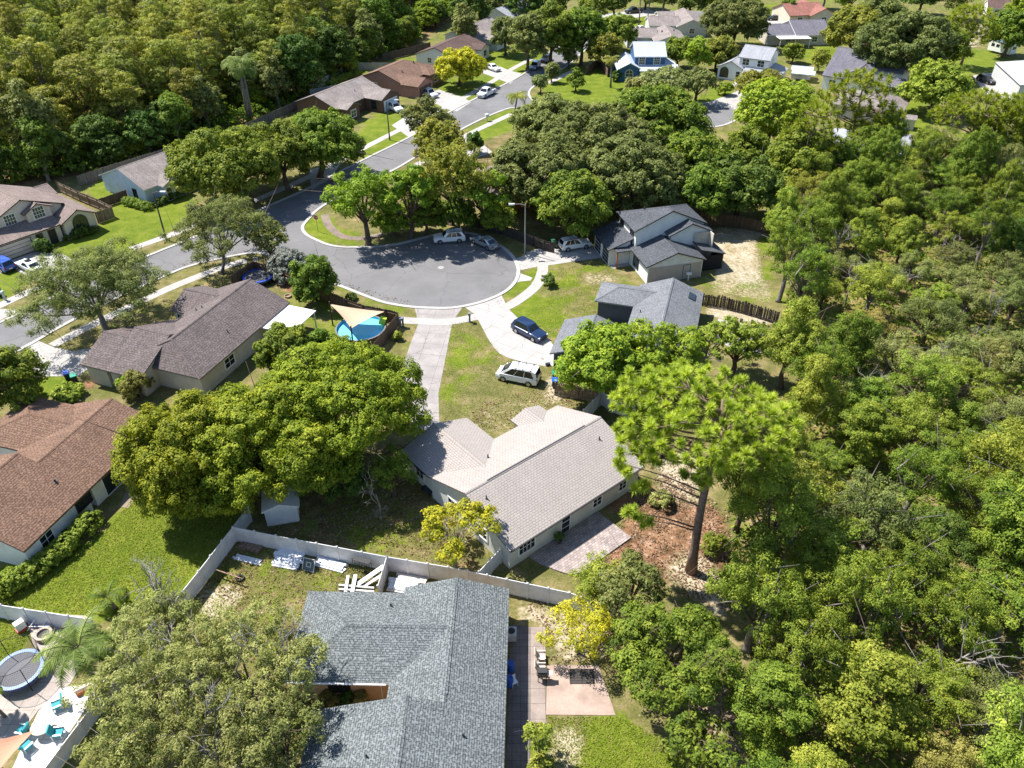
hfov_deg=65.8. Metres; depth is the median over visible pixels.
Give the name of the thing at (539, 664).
garden chair
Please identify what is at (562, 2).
tree
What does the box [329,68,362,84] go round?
hedge
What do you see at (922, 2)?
tree
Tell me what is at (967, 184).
woodland tree
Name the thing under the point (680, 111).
tree
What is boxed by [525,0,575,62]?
tree
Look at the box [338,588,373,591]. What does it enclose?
vinyl rail
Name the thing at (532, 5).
tree
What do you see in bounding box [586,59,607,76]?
fence
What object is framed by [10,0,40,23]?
cypress tree
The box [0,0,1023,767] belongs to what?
ground
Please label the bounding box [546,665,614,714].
concrete pad
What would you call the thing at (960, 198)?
woodland tree
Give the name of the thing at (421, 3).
woodland tree
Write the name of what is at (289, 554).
plank pile
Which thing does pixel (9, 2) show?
cypress tree
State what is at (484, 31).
house
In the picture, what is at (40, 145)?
understory tree
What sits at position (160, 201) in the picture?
hedge
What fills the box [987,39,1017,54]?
caravan
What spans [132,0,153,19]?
cypress tree
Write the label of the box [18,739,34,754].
patio armchair
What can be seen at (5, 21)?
cypress tree
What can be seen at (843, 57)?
house
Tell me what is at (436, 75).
window
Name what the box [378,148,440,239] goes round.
tree
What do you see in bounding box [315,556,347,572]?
plank pile
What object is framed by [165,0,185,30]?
cypress tree
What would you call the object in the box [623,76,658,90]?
tree
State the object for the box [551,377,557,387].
wheelie bin
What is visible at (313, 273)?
tree
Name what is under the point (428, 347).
driveway
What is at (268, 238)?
tree
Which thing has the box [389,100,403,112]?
parked car
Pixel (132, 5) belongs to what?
cypress tree
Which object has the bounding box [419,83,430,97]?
garage door
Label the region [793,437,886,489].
woodland tree
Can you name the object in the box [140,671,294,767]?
tree
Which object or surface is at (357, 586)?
vinyl rail
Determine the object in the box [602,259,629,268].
garden path
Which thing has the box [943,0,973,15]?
tree
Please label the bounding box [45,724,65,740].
patio armchair
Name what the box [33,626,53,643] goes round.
fire pit
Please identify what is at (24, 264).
parked car
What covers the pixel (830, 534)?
woodland tree
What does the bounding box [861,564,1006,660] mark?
woodland tree
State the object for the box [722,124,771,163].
tree
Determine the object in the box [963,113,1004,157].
woodland tree
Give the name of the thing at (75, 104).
cypress tree
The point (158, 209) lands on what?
street lamp
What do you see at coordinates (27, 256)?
driveway
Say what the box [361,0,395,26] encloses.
woodland tree
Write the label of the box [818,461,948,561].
woodland tree
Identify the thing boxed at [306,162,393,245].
tree
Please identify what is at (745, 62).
window
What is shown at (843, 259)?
woodland tree
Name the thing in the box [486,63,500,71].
parked car
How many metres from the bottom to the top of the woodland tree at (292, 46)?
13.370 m
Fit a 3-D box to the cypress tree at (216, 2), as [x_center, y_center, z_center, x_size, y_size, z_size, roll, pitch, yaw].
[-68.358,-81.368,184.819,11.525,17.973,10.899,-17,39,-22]
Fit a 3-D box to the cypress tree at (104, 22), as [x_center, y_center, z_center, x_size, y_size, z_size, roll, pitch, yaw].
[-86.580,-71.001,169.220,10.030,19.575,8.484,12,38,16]
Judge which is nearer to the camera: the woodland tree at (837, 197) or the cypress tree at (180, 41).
the woodland tree at (837, 197)
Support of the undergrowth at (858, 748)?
on the ground at (744, 274)
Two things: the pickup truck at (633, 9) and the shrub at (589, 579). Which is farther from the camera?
the pickup truck at (633, 9)
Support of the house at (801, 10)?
on the ground at (744, 274)
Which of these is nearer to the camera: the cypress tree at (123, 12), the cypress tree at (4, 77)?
the cypress tree at (4, 77)
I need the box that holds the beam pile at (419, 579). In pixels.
[396,572,427,583]
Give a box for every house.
[0,183,97,258]
[0,395,138,567]
[80,278,316,395]
[98,151,186,201]
[284,577,508,767]
[294,76,400,119]
[359,60,441,98]
[402,405,644,568]
[414,33,490,64]
[444,17,506,50]
[477,161,544,209]
[489,1,531,20]
[549,277,703,371]
[593,204,725,282]
[614,41,677,80]
[624,25,684,47]
[645,7,705,36]
[716,44,788,80]
[758,19,827,48]
[772,0,833,24]
[821,46,909,96]
[830,90,910,125]
[833,128,910,163]
[983,0,1012,16]
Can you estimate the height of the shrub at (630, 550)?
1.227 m
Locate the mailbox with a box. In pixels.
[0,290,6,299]
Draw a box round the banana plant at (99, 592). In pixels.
[86,579,129,615]
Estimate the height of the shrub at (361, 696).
1.503 m
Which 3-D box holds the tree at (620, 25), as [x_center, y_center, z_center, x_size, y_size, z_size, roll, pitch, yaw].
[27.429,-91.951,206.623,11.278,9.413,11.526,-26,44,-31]
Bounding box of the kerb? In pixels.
[0,50,737,352]
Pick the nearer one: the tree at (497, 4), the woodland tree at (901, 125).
the woodland tree at (901, 125)
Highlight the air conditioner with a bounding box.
[508,626,516,641]
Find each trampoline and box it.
[0,634,44,697]
[239,257,272,284]
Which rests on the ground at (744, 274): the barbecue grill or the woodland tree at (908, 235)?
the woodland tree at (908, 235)
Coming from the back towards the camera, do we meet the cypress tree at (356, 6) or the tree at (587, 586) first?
the cypress tree at (356, 6)
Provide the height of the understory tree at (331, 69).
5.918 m
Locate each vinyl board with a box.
[344,575,349,591]
[350,574,356,591]
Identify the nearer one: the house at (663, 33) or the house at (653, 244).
the house at (653, 244)
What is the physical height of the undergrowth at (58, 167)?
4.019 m
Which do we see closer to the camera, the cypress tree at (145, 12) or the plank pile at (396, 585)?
the plank pile at (396, 585)
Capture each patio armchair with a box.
[13,722,29,735]
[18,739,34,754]
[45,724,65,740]
[50,692,63,713]
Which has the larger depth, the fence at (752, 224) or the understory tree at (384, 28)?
the understory tree at (384, 28)
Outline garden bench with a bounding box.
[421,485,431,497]
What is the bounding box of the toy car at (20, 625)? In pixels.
[12,618,28,634]
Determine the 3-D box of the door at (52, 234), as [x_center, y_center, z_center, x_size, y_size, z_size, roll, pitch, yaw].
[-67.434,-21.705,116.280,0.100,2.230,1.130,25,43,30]
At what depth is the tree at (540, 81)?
175.99 m
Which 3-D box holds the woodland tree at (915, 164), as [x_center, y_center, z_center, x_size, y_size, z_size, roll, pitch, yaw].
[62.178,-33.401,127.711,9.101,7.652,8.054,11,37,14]
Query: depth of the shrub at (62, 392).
85.17 m
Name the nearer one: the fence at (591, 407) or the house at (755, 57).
the fence at (591, 407)
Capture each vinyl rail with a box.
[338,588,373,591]
[339,584,373,588]
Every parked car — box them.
[0,255,16,273]
[14,258,44,271]
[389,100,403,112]
[424,87,438,97]
[433,228,465,244]
[469,234,499,249]
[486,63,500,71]
[495,361,541,386]
[511,316,547,342]
[529,60,540,69]
[540,53,548,62]
[557,235,591,251]
[767,14,777,20]
[976,73,995,84]
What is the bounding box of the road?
[0,11,735,347]
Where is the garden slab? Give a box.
[120,491,137,507]
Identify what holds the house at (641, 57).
on the ground at (744, 274)
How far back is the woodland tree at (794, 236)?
97.58 m
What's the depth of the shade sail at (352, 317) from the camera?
95.48 m
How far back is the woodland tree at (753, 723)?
51.25 m
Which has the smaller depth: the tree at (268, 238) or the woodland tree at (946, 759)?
the woodland tree at (946, 759)
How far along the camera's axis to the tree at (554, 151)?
116.28 m
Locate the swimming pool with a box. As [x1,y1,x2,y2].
[335,316,385,347]
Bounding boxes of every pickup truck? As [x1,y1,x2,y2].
[476,86,495,97]
[624,6,642,13]
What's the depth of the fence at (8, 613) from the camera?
61.64 m
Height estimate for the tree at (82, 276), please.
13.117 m
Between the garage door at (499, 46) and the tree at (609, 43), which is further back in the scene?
the garage door at (499, 46)
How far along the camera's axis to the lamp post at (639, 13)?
230.29 m
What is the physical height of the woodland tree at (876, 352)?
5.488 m
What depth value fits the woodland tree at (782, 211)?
108.63 m
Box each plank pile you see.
[235,541,262,552]
[271,556,302,570]
[273,549,304,559]
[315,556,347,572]
[386,577,419,592]
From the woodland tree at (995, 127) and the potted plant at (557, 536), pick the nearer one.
the potted plant at (557, 536)
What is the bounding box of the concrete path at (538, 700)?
[531,627,545,722]
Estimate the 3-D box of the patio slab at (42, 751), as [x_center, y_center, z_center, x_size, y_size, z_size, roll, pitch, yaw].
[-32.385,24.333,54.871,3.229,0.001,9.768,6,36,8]
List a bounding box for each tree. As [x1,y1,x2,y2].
[0,0,21,4]
[0,0,25,39]
[0,1,37,65]
[0,29,37,95]
[0,48,30,136]
[0,65,25,117]
[0,78,64,175]
[0,113,15,181]
[0,146,26,174]
[0,344,50,411]
[0,685,6,717]
[2,10,68,71]
[2,35,73,118]
[2,233,171,339]
[6,44,33,90]
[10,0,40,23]
[11,114,66,180]
[17,7,56,47]
[22,22,72,83]
[23,0,64,48]
[25,43,66,123]
[29,85,74,133]
[30,41,73,118]
[31,604,116,689]
[37,130,79,170]
[39,0,65,36]
[51,52,118,127]
[53,713,172,767]
[57,0,86,32]
[57,0,95,34]
[58,37,77,68]
[59,23,98,68]
[60,17,78,44]
[60,619,233,767]
[61,131,90,162]
[65,626,174,744]
[67,72,99,124]
[68,6,106,50]
[69,60,99,112]
[70,112,119,160]
[75,388,254,518]
[81,32,132,92]
[84,0,120,19]
[84,9,115,60]
[86,133,127,164]
[89,65,148,130]
[93,21,135,36]
[96,0,116,16]
[96,35,160,107]
[96,41,145,110]
[97,19,145,59]
[102,609,203,739]
[103,0,140,36]
[106,588,202,664]
[113,375,132,385]
[116,0,140,25]
[116,368,155,400]
[120,108,169,152]
[121,35,168,105]
[121,130,146,154]
[123,554,187,635]
[124,100,147,129]
[130,16,167,67]
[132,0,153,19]
[137,0,171,35]
[137,0,180,35]
[138,13,177,65]
[139,0,166,44]
[139,38,192,97]
[140,0,170,26]
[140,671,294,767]
[146,96,196,139]
[155,90,192,143]
[158,188,279,274]
[160,594,331,744]
[161,34,197,90]
[161,110,195,137]
[163,64,205,131]
[163,124,283,205]
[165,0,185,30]
[165,439,262,520]
[166,0,191,33]
[167,605,323,734]
[170,23,193,70]
[172,0,198,31]
[175,0,221,68]
[177,361,357,520]
[179,74,223,126]
[181,4,218,46]
[182,39,226,119]
[191,6,234,93]
[193,29,229,104]
[193,679,249,767]
[197,99,225,121]
[202,0,240,67]
[203,0,237,37]
[209,4,257,61]
[220,53,256,119]
[222,47,262,95]
[228,62,257,119]
[230,673,331,767]
[231,0,251,35]
[231,13,272,55]
[231,51,265,89]
[234,17,273,58]
[234,82,267,107]
[236,321,311,372]
[239,0,279,42]
[239,118,314,191]
[242,220,289,261]
[244,3,277,51]
[249,0,284,36]
[252,441,305,497]
[255,39,289,104]
[256,55,292,108]
[260,335,432,485]
[264,247,306,283]
[267,24,318,61]
[267,32,325,98]
[271,0,317,53]
[273,101,392,178]
[274,75,290,98]
[283,10,306,31]
[285,56,318,97]
[288,239,341,302]
[289,14,331,55]
[290,0,321,26]
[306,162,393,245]
[306,328,340,351]
[309,75,323,84]
[311,0,341,27]
[312,24,355,68]
[317,55,337,75]
[320,456,370,503]
[330,39,359,72]
[332,0,359,22]
[335,0,359,38]
[335,24,354,39]
[338,0,360,29]
[348,23,355,33]
[351,37,370,61]
[352,8,383,47]
[355,24,379,61]
[356,0,394,29]
[359,462,380,515]
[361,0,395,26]
[366,443,418,497]
[368,202,413,236]
[375,33,383,57]
[376,28,387,41]
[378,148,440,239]
[381,27,393,43]
[383,18,405,50]
[387,0,412,20]
[394,19,414,44]
[399,94,456,131]
[400,15,419,36]
[402,169,441,203]
[402,197,444,234]
[403,0,414,6]
[411,116,464,159]
[412,14,422,29]
[413,0,440,27]
[415,5,439,28]
[419,135,505,225]
[419,492,502,568]
[429,0,447,25]
[430,516,448,540]
[433,45,489,85]
[436,0,449,21]
[438,197,478,227]
[442,153,509,211]
[448,0,492,20]
[449,2,478,36]
[466,130,483,150]
[477,201,516,233]
[484,0,505,9]
[489,16,514,54]
[490,127,596,220]
[502,10,549,70]
[504,0,546,13]
[506,91,528,109]
[507,93,573,146]
[521,720,565,754]
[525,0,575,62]
[530,168,615,237]
[531,74,548,93]
[533,100,657,174]
[535,595,621,662]
[544,61,560,82]
[547,0,578,10]
[552,318,648,407]
[555,6,609,65]
[561,47,579,67]
[565,66,586,91]
[567,550,624,631]
[577,0,612,15]
[585,31,627,63]
[585,122,694,218]
[590,531,672,620]
[603,0,631,14]
[603,12,638,42]
[603,55,620,87]
[605,599,744,713]
[608,357,806,575]
[610,83,716,150]
[613,369,645,403]
[621,317,711,378]
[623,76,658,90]
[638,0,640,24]
[639,65,694,90]
[641,0,659,9]
[649,697,737,767]
[658,0,677,10]
[663,126,729,199]
[665,35,693,65]
[673,458,872,584]
[677,0,710,10]
[678,151,730,217]
[684,32,713,67]
[685,65,722,101]
[696,340,724,381]
[698,315,773,378]
[699,0,771,44]
[703,35,738,71]
[704,546,820,702]
[708,149,786,218]
[712,425,793,532]
[718,749,814,767]
[721,658,822,758]
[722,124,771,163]
[729,75,817,140]
[732,67,786,97]
[748,457,853,545]
[751,176,801,217]
[751,583,864,702]
[756,295,843,389]
[756,407,826,476]
[761,199,818,302]
[762,125,837,186]
[762,185,805,247]
[770,194,813,238]
[772,196,842,243]
[777,225,840,313]
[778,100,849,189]
[778,739,849,767]
[779,277,847,309]
[781,0,795,4]
[782,42,805,62]
[782,242,828,283]
[782,336,860,396]
[782,352,854,442]
[783,510,893,603]
[785,168,834,224]
[787,308,829,350]
[789,148,835,184]
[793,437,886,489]
[806,167,856,244]
[806,549,933,689]
[807,65,907,140]
[808,591,933,758]
[809,48,831,72]
[817,398,900,467]
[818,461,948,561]
[819,3,879,47]
[820,136,872,179]
[823,309,887,382]
[824,224,857,266]
[827,251,863,284]
[829,325,886,363]
[834,0,856,5]
[835,156,887,206]
[838,182,875,239]
[838,479,900,527]
[840,256,870,307]
[840,347,1003,434]
[841,254,907,310]
[841,360,910,415]
[841,376,897,427]
[843,294,899,334]
[844,123,889,174]
[845,198,884,259]
[850,10,966,70]
[854,0,908,28]
[856,578,934,645]
[857,365,888,380]
[861,123,912,206]
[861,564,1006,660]
[863,258,908,289]
[865,327,937,381]
[870,191,911,245]
[871,104,910,156]
[871,520,964,616]
[872,154,931,181]
[874,160,927,231]
[874,182,916,210]
[883,214,939,265]
[887,384,960,461]
[889,428,965,527]
[889,643,981,734]
[891,288,973,350]
[892,268,921,300]
[894,53,975,113]
[897,504,981,586]
[898,249,939,286]
[900,0,942,11]
[902,125,955,183]
[905,725,981,767]
[907,281,965,319]
[911,120,949,183]
[912,427,979,489]
[913,190,940,214]
[919,123,967,178]
[919,186,974,237]
[920,156,960,198]
[920,337,962,379]
[926,210,990,252]
[927,87,1023,154]
[927,331,985,378]
[928,344,1009,402]
[932,261,994,289]
[933,13,981,66]
[933,230,980,270]
[933,237,988,269]
[934,384,992,452]
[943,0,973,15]
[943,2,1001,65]
[943,458,1017,536]
[944,173,984,225]
[946,276,999,318]
[946,320,989,357]
[947,123,1005,190]
[952,203,996,246]
[954,610,1022,691]
[956,546,1023,652]
[960,643,1023,748]
[961,406,1023,490]
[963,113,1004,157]
[964,331,1021,378]
[966,411,1023,517]
[968,180,1023,269]
[968,470,1023,576]
[971,677,1023,767]
[974,395,1023,466]
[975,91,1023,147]
[975,250,1023,308]
[977,132,1014,156]
[980,158,1023,217]
[980,165,1002,187]
[980,391,1022,431]
[982,124,1023,200]
[982,323,1022,355]
[985,217,1023,259]
[985,279,1006,332]
[987,7,1023,57]
[992,275,1023,329]
[993,557,1023,605]
[998,153,1023,198]
[999,329,1023,375]
[1003,0,1023,10]
[1007,332,1023,372]
[1010,199,1023,255]
[1012,137,1023,161]
[1015,187,1023,205]
[1016,194,1023,211]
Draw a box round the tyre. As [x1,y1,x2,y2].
[236,574,244,581]
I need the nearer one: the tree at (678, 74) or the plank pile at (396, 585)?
the plank pile at (396, 585)
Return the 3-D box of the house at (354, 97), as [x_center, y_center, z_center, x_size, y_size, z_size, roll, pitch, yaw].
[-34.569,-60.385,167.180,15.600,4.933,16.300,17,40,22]
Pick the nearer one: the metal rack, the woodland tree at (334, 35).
the metal rack
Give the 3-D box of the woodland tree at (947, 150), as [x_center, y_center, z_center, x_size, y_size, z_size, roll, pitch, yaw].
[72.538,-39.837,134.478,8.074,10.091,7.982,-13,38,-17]
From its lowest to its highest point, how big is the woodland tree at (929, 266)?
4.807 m
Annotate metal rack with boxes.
[351,556,371,572]
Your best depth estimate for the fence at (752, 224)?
120.62 m
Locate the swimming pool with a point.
(371, 329)
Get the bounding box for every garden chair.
[534,647,545,659]
[534,659,545,674]
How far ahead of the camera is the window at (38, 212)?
115.33 m
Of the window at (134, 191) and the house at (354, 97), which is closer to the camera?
the window at (134, 191)
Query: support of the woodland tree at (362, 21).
on the ground at (744, 274)
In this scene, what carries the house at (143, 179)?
on the ground at (744, 274)
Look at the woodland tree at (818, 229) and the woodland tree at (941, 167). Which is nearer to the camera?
the woodland tree at (818, 229)
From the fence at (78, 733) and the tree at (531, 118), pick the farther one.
the tree at (531, 118)
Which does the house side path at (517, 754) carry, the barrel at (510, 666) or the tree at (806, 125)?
the barrel at (510, 666)
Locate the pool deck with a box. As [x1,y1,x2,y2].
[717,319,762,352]
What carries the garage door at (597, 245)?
in the house at (653, 244)
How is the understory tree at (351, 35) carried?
on the ground at (744, 274)
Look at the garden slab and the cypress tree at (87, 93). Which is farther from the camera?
the cypress tree at (87, 93)
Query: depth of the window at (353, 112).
162.18 m
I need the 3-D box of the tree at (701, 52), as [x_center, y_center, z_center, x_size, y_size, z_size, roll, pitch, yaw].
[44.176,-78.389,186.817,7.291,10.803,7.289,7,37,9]
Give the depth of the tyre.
65.89 m
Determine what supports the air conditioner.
on the house side path at (517, 754)
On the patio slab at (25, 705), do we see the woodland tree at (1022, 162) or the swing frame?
the swing frame
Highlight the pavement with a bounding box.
[0,59,574,346]
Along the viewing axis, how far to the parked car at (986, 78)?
184.15 m
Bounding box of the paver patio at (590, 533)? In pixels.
[528,511,630,574]
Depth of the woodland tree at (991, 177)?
125.28 m
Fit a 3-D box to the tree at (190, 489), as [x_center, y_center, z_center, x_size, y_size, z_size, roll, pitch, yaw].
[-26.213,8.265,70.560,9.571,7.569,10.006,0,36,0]
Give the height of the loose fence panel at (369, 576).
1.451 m
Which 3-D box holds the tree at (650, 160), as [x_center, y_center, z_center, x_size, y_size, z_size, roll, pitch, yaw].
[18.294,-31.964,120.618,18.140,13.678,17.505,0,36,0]
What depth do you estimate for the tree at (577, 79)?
177.25 m
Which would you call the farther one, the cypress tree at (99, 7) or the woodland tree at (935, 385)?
the cypress tree at (99, 7)
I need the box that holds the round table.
[30,716,52,735]
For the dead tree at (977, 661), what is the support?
on the ground at (744, 274)
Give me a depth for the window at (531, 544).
67.09 m
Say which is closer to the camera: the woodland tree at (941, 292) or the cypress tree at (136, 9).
the woodland tree at (941, 292)
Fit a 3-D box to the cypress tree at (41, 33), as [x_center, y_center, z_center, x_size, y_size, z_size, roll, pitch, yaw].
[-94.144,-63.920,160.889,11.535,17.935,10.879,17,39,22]
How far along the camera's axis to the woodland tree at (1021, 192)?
118.22 m
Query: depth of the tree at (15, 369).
79.57 m
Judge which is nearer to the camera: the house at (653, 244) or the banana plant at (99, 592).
the banana plant at (99, 592)
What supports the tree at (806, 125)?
on the ground at (744, 274)
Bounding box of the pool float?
[378,316,386,324]
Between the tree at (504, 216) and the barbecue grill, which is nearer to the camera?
the barbecue grill
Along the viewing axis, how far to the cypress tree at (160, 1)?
204.58 m
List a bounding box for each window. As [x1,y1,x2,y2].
[2,213,17,225]
[31,205,45,219]
[35,233,43,239]
[38,527,56,549]
[72,214,89,228]
[74,491,92,513]
[131,188,138,198]
[223,352,235,370]
[328,685,350,692]
[351,108,356,117]
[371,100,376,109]
[415,467,424,481]
[434,74,437,81]
[447,495,456,514]
[477,523,487,542]
[518,538,535,556]
[592,495,602,509]
[618,479,627,492]
[625,70,632,76]
[633,254,638,269]
[638,57,645,64]
[653,57,660,64]
[689,28,694,33]
[719,67,728,77]
[742,58,749,65]
[756,60,764,67]
[811,36,817,41]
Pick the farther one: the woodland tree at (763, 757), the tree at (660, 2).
the tree at (660, 2)
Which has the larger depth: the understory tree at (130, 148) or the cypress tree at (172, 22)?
the cypress tree at (172, 22)
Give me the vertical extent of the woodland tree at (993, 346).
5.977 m
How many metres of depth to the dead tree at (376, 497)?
70.06 m
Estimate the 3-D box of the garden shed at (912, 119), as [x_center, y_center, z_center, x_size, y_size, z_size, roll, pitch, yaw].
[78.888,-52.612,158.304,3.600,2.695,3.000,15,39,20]
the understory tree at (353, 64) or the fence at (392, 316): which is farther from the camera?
the understory tree at (353, 64)
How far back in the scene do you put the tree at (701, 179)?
115.83 m
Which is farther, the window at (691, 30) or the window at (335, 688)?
the window at (691, 30)
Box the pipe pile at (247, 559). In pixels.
[232,554,262,565]
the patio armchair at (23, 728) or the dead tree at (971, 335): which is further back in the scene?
the dead tree at (971, 335)
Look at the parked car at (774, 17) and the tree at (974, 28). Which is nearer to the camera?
the tree at (974, 28)
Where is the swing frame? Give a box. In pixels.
[27,620,49,630]
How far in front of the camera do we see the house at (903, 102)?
162.63 m
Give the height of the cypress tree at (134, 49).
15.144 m
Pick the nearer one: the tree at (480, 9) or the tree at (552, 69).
the tree at (552, 69)
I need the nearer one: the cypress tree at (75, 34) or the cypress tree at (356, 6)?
the cypress tree at (75, 34)
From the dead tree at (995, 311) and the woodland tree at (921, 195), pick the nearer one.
the dead tree at (995, 311)
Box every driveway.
[0,252,79,319]
[28,341,90,375]
[309,116,420,188]
[403,308,461,429]
[434,90,470,110]
[463,138,491,157]
[465,295,553,365]
[483,67,520,83]
[516,246,601,269]
[602,8,781,23]
[709,82,741,109]
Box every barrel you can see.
[507,660,513,672]
[507,674,513,687]
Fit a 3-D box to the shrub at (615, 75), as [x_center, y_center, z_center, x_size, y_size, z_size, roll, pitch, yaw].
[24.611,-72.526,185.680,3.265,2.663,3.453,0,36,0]
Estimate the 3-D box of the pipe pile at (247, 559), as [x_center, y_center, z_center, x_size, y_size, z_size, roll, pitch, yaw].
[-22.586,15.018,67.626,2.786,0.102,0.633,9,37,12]
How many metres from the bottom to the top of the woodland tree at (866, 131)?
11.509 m
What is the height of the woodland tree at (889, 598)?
10.074 m
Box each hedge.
[0,566,25,602]
[11,509,104,586]
[62,225,98,240]
[121,196,153,209]
[150,191,185,206]
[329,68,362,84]
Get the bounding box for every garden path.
[321,214,402,239]
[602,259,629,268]
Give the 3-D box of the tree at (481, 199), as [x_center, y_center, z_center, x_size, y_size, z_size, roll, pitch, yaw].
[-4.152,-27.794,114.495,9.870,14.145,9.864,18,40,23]
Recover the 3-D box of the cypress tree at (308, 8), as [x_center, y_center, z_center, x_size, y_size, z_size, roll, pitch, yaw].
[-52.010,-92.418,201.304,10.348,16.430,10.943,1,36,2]
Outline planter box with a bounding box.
[75,685,88,696]
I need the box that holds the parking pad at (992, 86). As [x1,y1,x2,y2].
[973,73,1003,97]
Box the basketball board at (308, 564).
[302,557,314,571]
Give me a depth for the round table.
54.70 m
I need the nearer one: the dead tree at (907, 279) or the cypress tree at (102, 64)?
the dead tree at (907, 279)
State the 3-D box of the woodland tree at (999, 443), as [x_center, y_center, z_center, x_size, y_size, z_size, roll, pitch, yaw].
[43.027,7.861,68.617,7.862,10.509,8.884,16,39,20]
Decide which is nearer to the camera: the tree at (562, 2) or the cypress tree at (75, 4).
the cypress tree at (75, 4)
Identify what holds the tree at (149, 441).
on the ground at (744, 274)
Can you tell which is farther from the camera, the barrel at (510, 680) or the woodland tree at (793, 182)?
the woodland tree at (793, 182)
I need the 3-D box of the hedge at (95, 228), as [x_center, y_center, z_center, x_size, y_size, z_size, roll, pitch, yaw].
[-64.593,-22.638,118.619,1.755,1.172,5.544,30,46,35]
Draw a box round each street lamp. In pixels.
[153,191,165,239]
[386,99,398,139]
[509,203,525,253]
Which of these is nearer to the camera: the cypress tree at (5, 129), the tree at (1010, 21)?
the cypress tree at (5, 129)
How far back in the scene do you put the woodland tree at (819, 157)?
120.41 m
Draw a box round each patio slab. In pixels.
[0,615,87,738]
[13,677,106,767]
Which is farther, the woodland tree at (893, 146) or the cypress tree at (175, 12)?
the cypress tree at (175, 12)
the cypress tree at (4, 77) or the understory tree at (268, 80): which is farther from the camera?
the understory tree at (268, 80)
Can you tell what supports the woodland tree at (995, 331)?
on the ground at (744, 274)
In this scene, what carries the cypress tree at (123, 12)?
on the ground at (744, 274)
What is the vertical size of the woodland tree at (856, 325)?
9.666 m
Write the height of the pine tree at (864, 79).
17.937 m
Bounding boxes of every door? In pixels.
[0,236,34,258]
[47,228,59,243]
[101,462,127,495]
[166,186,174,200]
[384,96,396,111]
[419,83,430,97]
[497,44,503,49]
[560,515,570,533]
[594,236,601,255]
[602,246,608,264]
[997,72,1006,90]
[1005,79,1013,94]
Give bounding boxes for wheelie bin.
[62,370,70,380]
[69,372,77,383]
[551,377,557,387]
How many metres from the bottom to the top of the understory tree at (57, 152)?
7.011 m
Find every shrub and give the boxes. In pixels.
[2,380,43,404]
[31,238,54,252]
[49,381,84,402]
[69,224,92,235]
[91,630,125,662]
[317,688,338,708]
[336,690,353,705]
[345,292,356,300]
[352,689,368,703]
[391,330,402,339]
[526,752,554,767]
[540,272,554,286]
[579,568,605,592]
[612,70,622,80]
[619,548,639,566]
[632,438,649,457]
[647,488,675,508]
[700,531,730,557]
[716,82,733,94]
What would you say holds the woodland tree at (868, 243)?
on the ground at (744, 274)
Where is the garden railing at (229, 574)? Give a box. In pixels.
[216,570,242,584]
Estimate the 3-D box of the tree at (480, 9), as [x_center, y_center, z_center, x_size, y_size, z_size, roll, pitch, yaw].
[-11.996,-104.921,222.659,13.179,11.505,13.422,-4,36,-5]
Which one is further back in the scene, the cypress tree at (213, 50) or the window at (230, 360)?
the cypress tree at (213, 50)
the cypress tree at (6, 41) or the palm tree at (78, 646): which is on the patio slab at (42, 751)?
the palm tree at (78, 646)
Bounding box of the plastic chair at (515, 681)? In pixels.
[512,674,517,687]
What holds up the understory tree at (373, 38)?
on the ground at (744, 274)
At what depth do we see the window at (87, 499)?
71.03 m
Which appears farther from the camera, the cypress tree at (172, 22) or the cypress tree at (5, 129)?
the cypress tree at (172, 22)
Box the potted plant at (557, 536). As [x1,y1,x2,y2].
[553,531,565,543]
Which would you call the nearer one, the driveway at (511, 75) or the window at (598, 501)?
the window at (598, 501)
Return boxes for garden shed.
[261,486,299,526]
[791,65,815,79]
[896,114,917,130]
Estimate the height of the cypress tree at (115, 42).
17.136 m
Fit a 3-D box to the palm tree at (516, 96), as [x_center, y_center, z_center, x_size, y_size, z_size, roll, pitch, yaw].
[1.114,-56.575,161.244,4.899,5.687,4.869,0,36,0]
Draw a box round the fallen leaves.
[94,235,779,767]
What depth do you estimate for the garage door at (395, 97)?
167.59 m
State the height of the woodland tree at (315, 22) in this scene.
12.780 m
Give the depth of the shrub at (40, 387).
85.54 m
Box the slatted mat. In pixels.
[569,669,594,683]
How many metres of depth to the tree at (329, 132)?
131.12 m
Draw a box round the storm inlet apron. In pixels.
[516,271,531,281]
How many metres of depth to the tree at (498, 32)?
200.98 m
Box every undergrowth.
[0,4,422,184]
[729,132,1023,767]
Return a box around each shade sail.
[0,731,32,767]
[328,301,386,342]
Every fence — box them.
[0,603,96,631]
[45,671,123,767]
[56,181,114,223]
[77,93,312,185]
[98,190,127,204]
[172,506,252,622]
[230,262,398,354]
[231,526,613,616]
[309,85,334,93]
[310,62,389,88]
[376,555,388,591]
[382,42,430,60]
[473,220,554,252]
[477,547,501,574]
[554,382,600,401]
[583,392,635,416]
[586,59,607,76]
[697,213,766,233]
[702,293,779,322]
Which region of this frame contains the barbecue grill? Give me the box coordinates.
[537,667,552,681]
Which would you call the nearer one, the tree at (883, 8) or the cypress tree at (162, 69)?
the cypress tree at (162, 69)
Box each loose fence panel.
[357,564,382,585]
[363,574,380,586]
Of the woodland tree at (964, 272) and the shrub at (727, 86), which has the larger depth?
the shrub at (727, 86)
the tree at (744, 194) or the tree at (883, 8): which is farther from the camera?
the tree at (883, 8)
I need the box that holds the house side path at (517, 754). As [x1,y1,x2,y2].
[506,624,529,767]
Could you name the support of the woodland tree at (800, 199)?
on the ground at (744, 274)

